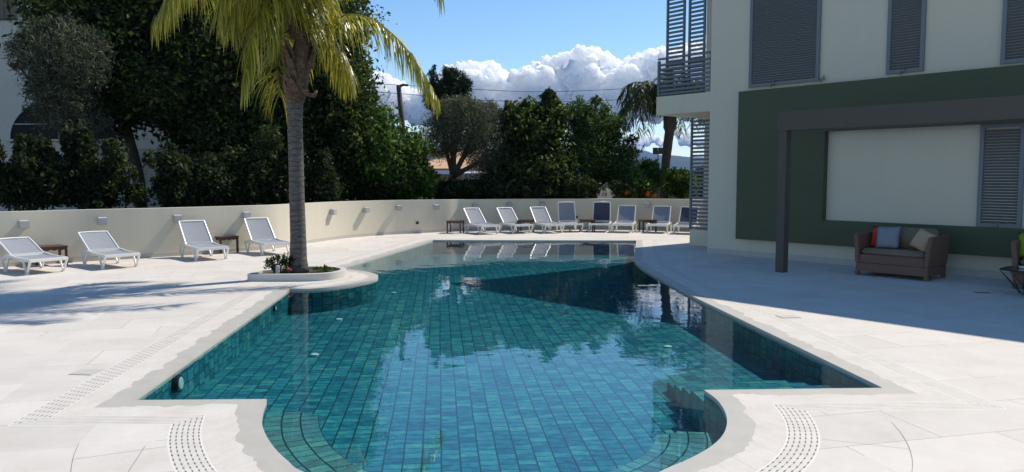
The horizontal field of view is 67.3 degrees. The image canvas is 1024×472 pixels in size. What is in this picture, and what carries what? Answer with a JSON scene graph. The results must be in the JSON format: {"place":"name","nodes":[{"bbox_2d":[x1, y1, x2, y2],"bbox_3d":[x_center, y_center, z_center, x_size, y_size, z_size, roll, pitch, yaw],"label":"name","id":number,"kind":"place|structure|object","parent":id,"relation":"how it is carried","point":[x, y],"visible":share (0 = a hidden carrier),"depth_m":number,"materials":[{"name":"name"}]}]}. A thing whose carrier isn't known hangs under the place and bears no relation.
{"place":"outdoors","nodes":[
{"label":"outdoors","id":0,"kind":"place"},
{"bbox_2d":[340,192,619,200],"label":"garden soil","id":1,"kind":"structure","parent":0,"point":[608,195],"depth_m":70.25,"materials":[{"name":"brown soil"}]},
{"bbox_2d":[0,139,43,210],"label":"hedge shrub","id":2,"kind":"object","parent":1,"relation":"on","point":[21,162],"visible":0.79,"depth_m":18.69,"materials":[{"name":"green plant"}]},
{"bbox_2d":[3,130,75,210],"bbox_3d":[-11.742,-1.134,19.298,1.631,3.017,1.628,0,4,0],"label":"hedge shrub","id":3,"kind":"object","parent":1,"relation":"on","point":[43,195],"visible":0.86,"depth_m":18.91,"materials":[{"name":"green plant"}]},
{"bbox_2d":[0,9,124,208],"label":"olive tree","id":4,"kind":"object","parent":1,"relation":"on","point":[48,89],"visible":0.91,"depth_m":20.92,"materials":[{"name":"green plant"}]},
{"bbox_2d":[50,122,109,209],"bbox_3d":[-11.220,-1.281,19.750,1.651,3.241,1.795,0,4,0],"label":"hedge shrub","id":5,"kind":"object","parent":1,"relation":"on","point":[76,144],"visible":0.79,"depth_m":19.36,"materials":[{"name":"green plant"}]},
{"bbox_2d":[79,137,125,208],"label":"hedge shrub","id":6,"kind":"object","parent":1,"relation":"on","point":[109,185],"visible":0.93,"depth_m":19.66,"materials":[{"name":"green plant"}]},
{"bbox_2d":[1,0,212,207],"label":"ficus tree","id":7,"kind":"object","parent":1,"relation":"on","point":[137,92],"visible":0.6,"depth_m":22.18,"materials":[{"name":"green plant"}]},
{"bbox_2d":[117,142,156,208],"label":"thin shrub","id":8,"kind":"object","parent":1,"relation":"on","point":[131,195],"visible":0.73,"depth_m":20.51,"materials":[{"name":"green plant"}]},
{"bbox_2d":[63,149,242,209],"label":"rough wall","id":9,"kind":"structure","parent":1,"relation":"on","point":[147,172],"depth_m":24.60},
{"bbox_2d":[0,0,307,211],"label":"white house","id":10,"kind":"structure","parent":1,"relation":"on","point":[12,120],"depth_m":27.73,"materials":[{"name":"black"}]},
{"bbox_2d":[0,0,17,19],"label":"window","id":11,"kind":"structure","parent":10,"relation":"in","point":[4,12],"depth_m":27.43,"materials":[{"name":"grey"}]},
{"bbox_2d":[4,102,105,140],"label":"window","id":12,"kind":"structure","parent":10,"relation":"in","point":[18,125],"depth_m":27.75,"materials":[{"name":"black"}]},
{"bbox_2d":[149,142,209,207],"bbox_3d":[-8.869,-1.098,20.478,1.627,2.769,1.520,0,4,0],"label":"hedge shrub","id":13,"kind":"object","parent":1,"relation":"on","point":[171,186],"visible":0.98,"depth_m":20.10,"materials":[{"name":"green plant"}]},
{"bbox_2d":[186,151,248,206],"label":"hedge shrub","id":14,"kind":"object","parent":1,"relation":"on","point":[204,169],"visible":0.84,"depth_m":20.64,"materials":[{"name":"green plant"}]},
{"bbox_2d":[118,0,321,165],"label":"ficus tree","id":15,"kind":"object","parent":1,"relation":"on","point":[225,114],"visible":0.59,"depth_m":23.00,"materials":[{"name":"green plant"}]},
{"bbox_2d":[217,124,284,205],"bbox_3d":[-7.380,-1.477,21.400,2.075,3.378,1.794,0,4,0],"label":"hedge shrub","id":16,"kind":"object","parent":1,"relation":"on","point":[254,165],"visible":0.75,"depth_m":21.17,"materials":[{"name":"green plant"}]},
{"bbox_2d":[255,140,310,204],"bbox_3d":[-6.637,-1.392,21.898,1.726,3.134,1.755,0,4,0],"label":"hedge shrub","id":17,"kind":"object","parent":1,"relation":"on","point":[280,192],"visible":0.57,"depth_m":21.53,"materials":[{"name":"green plant"}]},
{"bbox_2d":[286,146,347,202],"bbox_3d":[-5.889,-1.302,23.003,1.771,2.796,1.748,1,4,10],"label":"hedge shrub","id":18,"kind":"object","parent":1,"relation":"on","point":[321,178],"visible":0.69,"depth_m":22.59,"materials":[{"name":"green plant"}]},
{"bbox_2d":[241,0,396,177],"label":"ficus tree","id":19,"kind":"object","parent":1,"relation":"on","point":[327,113],"visible":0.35,"depth_m":24.79,"materials":[{"name":"green plant"}]},
{"bbox_2d":[325,89,418,200],"bbox_3d":[-4.924,-2.637,26.224,3.805,4.969,3.144,0,4,0],"label":"citrus bush","id":20,"kind":"object","parent":1,"relation":"on","point":[379,161],"visible":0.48,"depth_m":25.45,"materials":[{"name":"green plant"}]},
{"bbox_2d":[340,174,405,200],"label":"shrub","id":21,"kind":"object","parent":1,"relation":"on","point":[370,193],"visible":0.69,"depth_m":25.48,"materials":[{"name":"green plant"}]},
{"bbox_2d":[396,84,408,193],"bbox_3d":[-4.228,-3.181,29.843,0.477,5.397,0.315,0,4,0],"label":"street lamp","id":22,"kind":"object","parent":1,"relation":"on","point":[400,103],"visible":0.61,"depth_m":29.63,"materials":[{"name":"grey metal"}]},
{"bbox_2d":[391,177,424,199],"bbox_3d":[-3.807,-1.159,26.393,1.718,1.878,1.690,0,4,0],"label":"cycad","id":23,"kind":"object","parent":1,"relation":"on","point":[422,190],"visible":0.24,"depth_m":25.81,"materials":[{"name":"green plant"}]},
{"bbox_2d":[371,117,446,199],"bbox_3d":[-3.624,-2.152,26.346,2.763,3.972,2.174,0,4,0],"label":"citrus bush","id":24,"kind":"object","parent":1,"relation":"on","point":[426,176],"visible":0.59,"depth_m":26.04,"materials":[{"name":"green plant"}]},
{"bbox_2d":[421,63,476,173],"bbox_3d":[-2.773,-4.462,35.715,3.001,7.152,2.674,0,4,0],"label":"conifer tree","id":25,"kind":"object","parent":1,"relation":"on","point":[449,84],"visible":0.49,"depth_m":35.31,"materials":[{"name":"green plant"}]},
{"bbox_2d":[435,176,482,198],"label":"shrub","id":26,"kind":"object","parent":1,"relation":"on","point":[452,188],"visible":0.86,"depth_m":26.57,"materials":[{"name":"green plant"}]},
{"bbox_2d":[412,92,514,178],"bbox_3d":[-1.708,-2.749,27.894,3.863,4.924,2.874,0,4,0],"label":"olive tree","id":27,"kind":"object","parent":1,"relation":"on","point":[479,133],"visible":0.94,"depth_m":27.41,"materials":[{"name":"green plant"}]},
{"bbox_2d":[434,178,522,199],"bbox_3d":[-1.011,-1.215,27.766,3.608,1.780,0.065,0,4,0],"label":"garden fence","id":28,"kind":"object","parent":1,"relation":"on","point":[436,198],"visible":0.07,"depth_m":27.77,"materials":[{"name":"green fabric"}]},
{"bbox_2d":[472,165,516,198],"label":"shrub","id":29,"kind":"object","parent":1,"relation":"on","point":[492,186],"visible":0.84,"depth_m":26.78,"materials":[{"name":"green plant"}]},
{"bbox_2d":[486,86,584,197],"bbox_3d":[0.838,-2.891,28.102,3.668,5.170,3.612,0,4,0],"label":"dark tree","id":30,"kind":"object","parent":1,"relation":"on","point":[537,149],"visible":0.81,"depth_m":27.45,"materials":[{"name":"green plant"}]},
{"bbox_2d":[507,178,563,198],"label":"shrub","id":31,"kind":"object","parent":1,"relation":"on","point":[525,190],"visible":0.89,"depth_m":26.73,"materials":[{"name":"green plant"}]},
{"bbox_2d":[553,168,606,198],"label":"shrub","id":32,"kind":"object","parent":1,"relation":"on","point":[585,187],"visible":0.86,"depth_m":27.08,"materials":[{"name":"green plant"}]},
{"bbox_2d":[563,94,648,198],"bbox_3d":[3.227,-2.902,28.969,3.686,5.081,3.505,3,5,32],"label":"feathery tree","id":33,"kind":"object","parent":1,"relation":"on","point":[591,126],"visible":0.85,"depth_m":28.73,"materials":[{"name":"green plant"}]},
{"bbox_2d":[597,178,637,198],"bbox_3d":[3.811,-1.248,28.185,1.704,1.782,1.703,0,4,0],"label":"cycad","id":34,"kind":"object","parent":1,"relation":"on","point":[614,190],"visible":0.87,"depth_m":27.93,"materials":[{"name":"green plant"}]},
{"bbox_2d":[608,173,658,198],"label":"shrub","id":35,"kind":"object","parent":1,"relation":"on","point":[642,185],"visible":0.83,"depth_m":28.11,"materials":[{"name":"green plant"}]},
{"bbox_2d":[625,190,655,197],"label":"orange flowers","id":36,"kind":"object","parent":35,"relation":"attached to","point":[647,193],"visible":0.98,"depth_m":27.93,"materials":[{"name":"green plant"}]},
{"bbox_2d":[636,157,669,190],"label":"shrub","id":37,"kind":"object","parent":1,"relation":"on","point":[655,173],"visible":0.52,"depth_m":29.58,"materials":[{"name":"green plant"}]},
{"bbox_2d":[653,148,662,165],"bbox_3d":[7.172,-2.723,37.890,0.495,3.240,0.165,0,4,0],"label":"floodlight mast","id":38,"kind":"object","parent":1,"relation":"on","point":[657,151],"visible":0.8,"depth_m":37.72,"materials":[{"name":"grey metal"}]},
{"bbox_2d":[616,76,704,198],"bbox_3d":[6.367,-3.651,31.379,4.569,5.452,5.549,0,4,0],"label":"palm tree","id":39,"kind":"object","parent":1,"relation":"on","point":[638,98],"visible":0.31,"depth_m":31.00,"materials":[{"name":"green plant"}]},
{"bbox_2d":[650,187,702,198],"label":"boundary wall","id":40,"kind":"structure","parent":1,"relation":"on","point":[658,195],"depth_m":32.86,"materials":[{"name":"grey concrete"}]},
{"bbox_2d":[662,165,700,198],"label":"shrub","id":41,"kind":"object","parent":1,"relation":"on","point":[677,185],"visible":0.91,"depth_m":30.59,"materials":[{"name":"green plant"}]},
{"bbox_2d":[692,165,703,196],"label":"shrub","id":42,"kind":"object","parent":1,"relation":"on","point":[699,180],"visible":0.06,"depth_m":32.58,"materials":[{"name":"green plant"}]},
{"bbox_2d":[189,263,788,471],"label":"pool floor","id":43,"kind":"structure","parent":0,"point":[472,370],"depth_m":8.77,"materials":[{"name":"tile"}]},
{"bbox_2d":[263,411,367,471],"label":"steps","id":44,"kind":"structure","parent":43,"relation":"on","point":[298,440],"depth_m":5.50,"materials":[{"name":"tile"}]},
{"bbox_2d":[139,266,870,433],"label":"pool wall","id":45,"kind":"structure","parent":43,"relation":"on","point":[199,373],"depth_m":9.51,"materials":[{"name":"tile"}]},
{"bbox_2d":[171,374,183,392],"bbox_3d":[-3.135,1.384,7.222,0.068,0.168,0.169,0,4,-5],"label":"pool light","id":46,"kind":"object","parent":45,"relation":"attached to","point":[177,382],"visible":1,"depth_m":7.17,"materials":[{"name":"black plastic"}]},
{"bbox_2d":[609,431,722,471],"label":"steps","id":47,"kind":"structure","parent":43,"relation":"on","point":[665,451],"depth_m":5.61,"materials":[{"name":"tile"}]},
{"bbox_2d":[667,380,843,431],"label":"pool steps","id":48,"kind":"structure","parent":43,"relation":"on","point":[688,398],"depth_m":7.25,"materials":[{"name":"tile"}]},
{"bbox_2d":[346,241,646,275],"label":"water","id":49,"kind":"structure","parent":0,"point":[498,255],"depth_m":17.60,"materials":[{"name":"teal liquid"}]},
{"bbox_2d":[0,229,1023,471],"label":"pool deck","id":50,"kind":"structure","parent":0,"point":[57,325],"depth_m":9.11,"materials":[{"name":"stone"}]},
{"bbox_2d":[0,237,67,274],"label":"sun lounger","id":51,"kind":"object","parent":50,"relation":"on","point":[21,248],"visible":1,"depth_m":14.81,"materials":[{"name":"white plastic"}]},
{"bbox_2d":[35,244,67,264],"bbox_3d":[-9.442,0.397,15.762,0.500,0.399,0.500,4,6,44],"label":"side table","id":52,"kind":"object","parent":50,"relation":"on","point":[59,247],"visible":0.61,"depth_m":15.70,"materials":[{"name":"red wood"}]},
{"bbox_2d":[68,369,104,374],"bbox_3d":[-3.931,1.256,7.112,0.220,0.006,0.200,0,4,6],"label":"inspection cover","id":53,"kind":"object","parent":50,"relation":"on","point":[86,372],"visible":1,"depth_m":7.09,"materials":[{"name":"grey"}]},
{"bbox_2d":[77,231,139,269],"bbox_3d":[-8.217,0.268,15.613,1.464,0.679,0.701,4,6,40],"label":"sun lounger","id":54,"kind":"object","parent":50,"relation":"on","point":[94,242],"visible":1,"depth_m":15.72,"materials":[{"name":"white plastic"}]},
{"bbox_2d":[178,220,228,260],"bbox_3d":[-6.887,0.082,17.094,0.701,0.824,1.347,-4,6,-41],"label":"sun lounger","id":55,"kind":"object","parent":50,"relation":"on","point":[194,234],"visible":1,"depth_m":17.30,"materials":[{"name":"white plastic"}]},
{"bbox_2d":[214,235,238,253],"bbox_3d":[-6.877,0.197,18.382,0.500,0.399,0.500,4,6,40],"label":"side table","id":56,"kind":"object","parent":50,"relation":"on","point":[221,238],"visible":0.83,"depth_m":18.20,"materials":[{"name":"red wood"}]},
{"bbox_2d":[244,217,289,255],"bbox_3d":[-5.825,-0.007,18.254,0.701,0.824,1.347,-4,6,-40],"label":"sun lounger","id":57,"kind":"object","parent":50,"relation":"on","point":[258,228],"visible":0.97,"depth_m":18.47,"materials":[{"name":"white plastic"}]},
{"bbox_2d":[247,266,345,280],"bbox_3d":[-3.800,0.676,13.923,1.560,0.125,1.262,0,4,0],"label":"planter","id":58,"kind":"object","parent":50,"relation":"on","point":[310,275],"visible":0.81,"depth_m":13.35,"materials":[{"name":"concrete"}]},
{"bbox_2d":[263,255,283,273],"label":"flowering plant","id":59,"kind":"object","parent":58,"relation":"on","point":[269,262],"visible":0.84,"depth_m":13.57,"materials":[{"name":"green plant"}]},
{"bbox_2d":[276,265,279,273],"bbox_3d":[-4.100,0.599,13.458,0.070,0.180,0.070,0,-4,0],"label":"garden spotlight","id":60,"kind":"object","parent":58,"relation":"in","point":[277,269],"visible":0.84,"depth_m":13.43,"materials":[{"name":"grey"}]},
{"bbox_2d":[280,266,291,273],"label":"flowering plant","id":61,"kind":"object","parent":58,"relation":"on","point":[285,269],"visible":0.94,"depth_m":13.49,"materials":[{"name":"green plant"}]},
{"bbox_2d":[279,252,294,266],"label":"flowering plant","id":62,"kind":"object","parent":58,"relation":"in","point":[285,262],"visible":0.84,"depth_m":13.74,"materials":[{"name":"green plant"}]},
{"bbox_2d":[150,0,444,272],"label":"palm tree","id":63,"kind":"object","parent":58,"relation":"in","point":[298,55],"visible":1,"depth_m":13.52,"materials":[{"name":"green plant"}]},
{"bbox_2d":[312,264,335,271],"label":"ground plant","id":64,"kind":"object","parent":58,"relation":"on","point":[325,268],"visible":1,"depth_m":13.96,"materials":[{"name":"green plant"}]},
{"bbox_2d":[0,199,702,266],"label":"garden wall","id":65,"kind":"structure","parent":50,"relation":"on","point":[149,232],"depth_m":19.48,"materials":[{"name":"beige paint"}]},
{"bbox_2d":[18,220,29,228],"bbox_3d":[-9.894,-0.239,15.590,0.143,0.171,0.172,4,6,44],"label":"wall lamp","id":66,"kind":"object","parent":65,"relation":"attached to","point":[23,224],"visible":1,"depth_m":15.54,"materials":[{"name":"grey metal"}]},
{"bbox_2d":[97,217,106,224],"bbox_3d":[-8.814,-0.323,16.547,0.173,0.171,0.143,-3,5,-35],"label":"wall lamp","id":67,"kind":"object","parent":65,"relation":"attached to","point":[102,220],"visible":1,"depth_m":16.50,"materials":[{"name":"grey metal"}]},
{"bbox_2d":[173,214,182,221],"bbox_3d":[-7.609,-0.403,17.499,0.172,0.171,0.142,-4,6,-42],"label":"wall lamp","id":68,"kind":"object","parent":65,"relation":"attached to","point":[177,217],"visible":0.92,"depth_m":17.44,"materials":[{"name":"grey metal"}]},
{"bbox_2d":[242,211,250,218],"bbox_3d":[-6.439,-0.507,18.632,0.143,0.171,0.172,4,6,44],"label":"wall lamp","id":69,"kind":"object","parent":65,"relation":"attached to","point":[246,214],"visible":1,"depth_m":18.58,"materials":[{"name":"grey metal"}]},
{"bbox_2d":[330,209,336,214],"bbox_3d":[-5.119,-0.694,22.035,0.143,0.171,0.172,2,5,20],"label":"wall lamp","id":70,"kind":"object","parent":65,"relation":"attached to","point":[333,211],"visible":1,"depth_m":21.96,"materials":[{"name":"grey metal"}]},
{"bbox_2d":[363,207,369,212],"bbox_3d":[-4.408,-0.789,23.287,0.143,0.171,0.172,3,5,36],"label":"wall lamp","id":71,"kind":"object","parent":65,"relation":"attached to","point":[366,209],"visible":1,"depth_m":23.23,"materials":[{"name":"grey metal"}]},
{"bbox_2d":[396,205,401,210],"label":"wall lamp","id":72,"kind":"object","parent":65,"relation":"attached to","point":[398,207],"visible":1,"depth_m":24.12,"materials":[{"name":"grey metal"}]},
{"bbox_2d":[433,204,439,209],"bbox_3d":[-2.459,-0.942,24.997,0.172,0.171,0.143,-3,6,-37],"label":"wall lamp","id":73,"kind":"object","parent":65,"relation":"attached to","point":[436,206],"visible":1,"depth_m":24.95,"materials":[{"name":"grey metal"}]},
{"bbox_2d":[418,151,481,199],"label":"orange roofed house","id":74,"kind":"structure","parent":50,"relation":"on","point":[443,165],"depth_m":33.15,"materials":[{"name":"tile"}]},
{"bbox_2d":[446,220,464,232],"bbox_3d":[-1.831,-0.303,24.896,0.500,0.399,0.500,1,4,10],"label":"side table","id":75,"kind":"object","parent":50,"relation":"on","point":[455,221],"visible":1,"depth_m":24.70,"materials":[{"name":"red wood"}]},
{"bbox_2d":[463,208,500,234],"bbox_3d":[-1.000,-0.492,24.746,0.701,0.800,1.372,-3,5,-31],"label":"sun lounger","id":76,"kind":"object","parent":50,"relation":"on","point":[475,216],"visible":1,"depth_m":24.99,"materials":[{"name":"white plastic"}]},
{"bbox_2d":[54,239,959,471],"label":"stone strip","id":77,"kind":"object","parent":50,"relation":"on","point":[222,446],"visible":1,"depth_m":6.21,"materials":[{"name":"white stone"}]},
{"bbox_2d":[94,239,916,471],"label":"pool coping","id":78,"kind":"object","parent":77,"relation":"on","point":[267,456],"visible":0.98,"depth_m":6.38,"materials":[{"name":"beige stone"}]},
{"bbox_2d":[131,240,881,422],"bbox_3d":[-0.034,0.826,13.085,7.137,0.047,18.008,0,4,0],"label":"coping lip","id":79,"kind":"object","parent":78,"relation":"attached to","point":[706,394],"visible":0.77,"depth_m":9.26,"materials":[{"name":"white stone"}]},
{"bbox_2d":[7,238,1006,471],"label":"drain band","id":80,"kind":"object","parent":50,"relation":"on","point":[798,452],"visible":0.97,"depth_m":6.05,"materials":[{"name":"stone"}]},
{"bbox_2d":[496,207,533,233],"bbox_3d":[0.063,-0.519,25.099,0.701,0.800,1.372,-3,5,-30],"label":"sun lounger","id":81,"kind":"object","parent":50,"relation":"on","point":[507,215],"visible":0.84,"depth_m":25.34,"materials":[{"name":"white plastic"}]},
{"bbox_2d":[517,219,533,231],"bbox_3d":[0.458,-0.340,25.382,0.500,0.399,0.500,1,5,14],"label":"side table","id":82,"kind":"object","parent":50,"relation":"on","point":[525,220],"visible":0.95,"depth_m":25.19,"materials":[{"name":"red wood"}]},
{"bbox_2d":[530,206,564,232],"bbox_3d":[1.117,-0.538,25.235,0.701,0.816,1.355,-2,5,-23],"label":"sun lounger","id":83,"kind":"object","parent":50,"relation":"on","point":[541,215],"visible":0.89,"depth_m":25.52,"materials":[{"name":"white plastic"}]},
{"bbox_2d":[556,201,583,231],"bbox_3d":[1.905,-0.655,25.698,0.701,0.979,1.257,-1,4,-9],"label":"sun lounger","id":84,"kind":"object","parent":50,"relation":"on","point":[567,212],"visible":0.86,"depth_m":26.01,"materials":[{"name":"white plastic"}]},
{"bbox_2d":[579,219,594,231],"bbox_3d":[2.508,-0.359,25.632,0.500,0.399,0.500,0,4,-2],"label":"side table","id":85,"kind":"object","parent":50,"relation":"on","point":[586,220],"visible":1,"depth_m":25.42,"materials":[{"name":"red wood"}]},
{"bbox_2d":[589,201,611,231],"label":"sun lounger","id":86,"kind":"object","parent":50,"relation":"on","point":[601,212],"visible":0.88,"depth_m":26.00,"materials":[{"name":"white plastic"}]},
{"bbox_2d":[612,205,636,232],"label":"sun lounger","id":87,"kind":"object","parent":50,"relation":"on","point":[626,214],"visible":1,"depth_m":25.81,"materials":[{"name":"white plastic"}]},
{"bbox_2d":[638,219,656,231],"bbox_3d":[4.495,-0.349,25.506,0.500,0.399,0.500,-1,4,-8],"label":"side table","id":88,"kind":"object","parent":50,"relation":"on","point":[647,220],"visible":0.98,"depth_m":25.30,"materials":[{"name":"red wood"}]},
{"bbox_2d":[646,206,671,232],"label":"sun lounger","id":89,"kind":"object","parent":50,"relation":"on","point":[661,215],"visible":0.97,"depth_m":25.57,"materials":[{"name":"white plastic"}]},
{"bbox_2d":[673,206,699,233],"bbox_3d":[5.630,-0.517,24.762,0.701,0.848,1.320,2,5,21],"label":"sun lounger","id":90,"kind":"object","parent":50,"relation":"on","point":[683,220],"visible":0.69,"depth_m":25.11,"materials":[{"name":"white plastic"}]},
{"bbox_2d":[775,315,800,317],"bbox_3d":[3.569,1.040,9.936,0.260,0.006,0.200,0,4,-6],"label":"skimmer cover","id":91,"kind":"object","parent":50,"relation":"on","point":[787,316],"visible":1,"depth_m":9.92,"materials":[{"name":"grey plastic"}]},
{"bbox_2d":[775,95,1023,272],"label":"pergola","id":92,"kind":"object","parent":50,"relation":"on","point":[1003,108],"visible":1,"depth_m":13.16,"materials":[{"name":"grey wood"}]},
{"bbox_2d":[854,226,950,281],"bbox_3d":[7.061,0.291,13.973,0.820,0.884,1.382,-4,6,-40],"label":"wicker sofa","id":93,"kind":"object","parent":50,"relation":"on","point":[905,258],"visible":0.95,"depth_m":13.71,"materials":[{"name":"brown wicker"}]},
{"bbox_2d":[869,226,876,246],"bbox_3d":[6.882,0.027,14.301,0.162,0.400,0.400,15,-3,-41],"label":"throw pillow","id":94,"kind":"object","parent":93,"relation":"on","point":[873,239],"visible":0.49,"depth_m":14.37,"materials":[{"name":"fabric"}]},
{"bbox_2d":[875,226,900,248],"bbox_3d":[6.888,0.023,14.094,0.420,0.420,0.162,2,-12,45],"label":"throw pillow","id":95,"kind":"object","parent":93,"relation":"on","point":[887,237],"visible":1,"depth_m":14.03,"materials":[{"name":"fabric"}]},
{"bbox_2d":[909,227,936,251],"bbox_3d":[7.276,0.079,13.628,0.162,0.380,0.380,21,16,-26],"label":"throw pillow","id":96,"kind":"object","parent":93,"relation":"on","point":[922,236],"visible":0.84,"depth_m":13.59,"materials":[{"name":"fabric"}]},
{"bbox_2d":[999,266,1023,294],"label":"coffee table","id":97,"kind":"object","parent":50,"relation":"on","point":[1012,269],"visible":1,"depth_m":11.84,"materials":[{"name":"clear glass"}]},
{"bbox_2d":[1011,240,1023,288],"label":"wicker sofa","id":98,"kind":"object","parent":50,"relation":"on","point":[1017,260],"visible":0.81,"depth_m":12.41,"materials":[{"name":"brown wicker"}]},
{"bbox_2d":[1019,232,1023,256],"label":"throw pillow","id":99,"kind":"object","parent":98,"relation":"on","point":[1021,236],"visible":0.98,"depth_m":12.47,"materials":[{"name":"fabric"}]},
{"bbox_2d":[341,0,706,156],"label":"sky","id":100,"kind":"structure","parent":0,"point":[513,34],"materials":[{"name":"blue"}]},
{"bbox_2d":[364,37,705,149],"bbox_3d":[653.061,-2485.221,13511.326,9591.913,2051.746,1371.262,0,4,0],"label":"cloud","id":101,"kind":"structure","parent":0,"point":[576,70],"depth_m":13149.06,"materials":[{"name":"white"}]},
{"bbox_2d":[435,156,703,173],"bbox_3d":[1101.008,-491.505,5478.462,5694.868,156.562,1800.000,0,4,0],"label":"hills","id":102,"kind":"structure","parent":0,"point":[678,162],"depth_m":4990.17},
{"bbox_2d":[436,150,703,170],"bbox_3d":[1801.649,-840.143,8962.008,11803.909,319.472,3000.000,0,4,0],"label":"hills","id":103,"kind":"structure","parent":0,"point":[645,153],"depth_m":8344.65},
{"bbox_2d":[656,0,1023,279],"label":"hotel building","id":104,"kind":"structure","parent":0,"point":[960,184],"depth_m":15.57,"materials":[{"name":"paint"}]},
{"bbox_3d":[-6.372,-4.082,35.772,0.900,6.274,0.198,0,4,0],"label":"utility pole","id":105,"kind":"object","parent":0,"visible":0},
{"bbox_2d":[385,84,614,91],"bbox_3d":[2.741,-7.289,36.918,18.316,0.826,0.293,-1,4,-9],"label":"cable","id":106,"kind":"object","parent":105,"relation":"attached to","point":[524,91],"visible":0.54,"depth_m":36.56,"materials":[{"name":"black plastic"}]},
{"bbox_2d":[382,92,623,101],"bbox_3d":[2.746,-6.762,36.959,18.334,0.720,0.293,-1,4,-9],"label":"cable","id":107,"kind":"object","parent":105,"relation":"attached to","point":[494,100],"visible":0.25,"depth_m":36.37,"materials":[{"name":"black plastic"}]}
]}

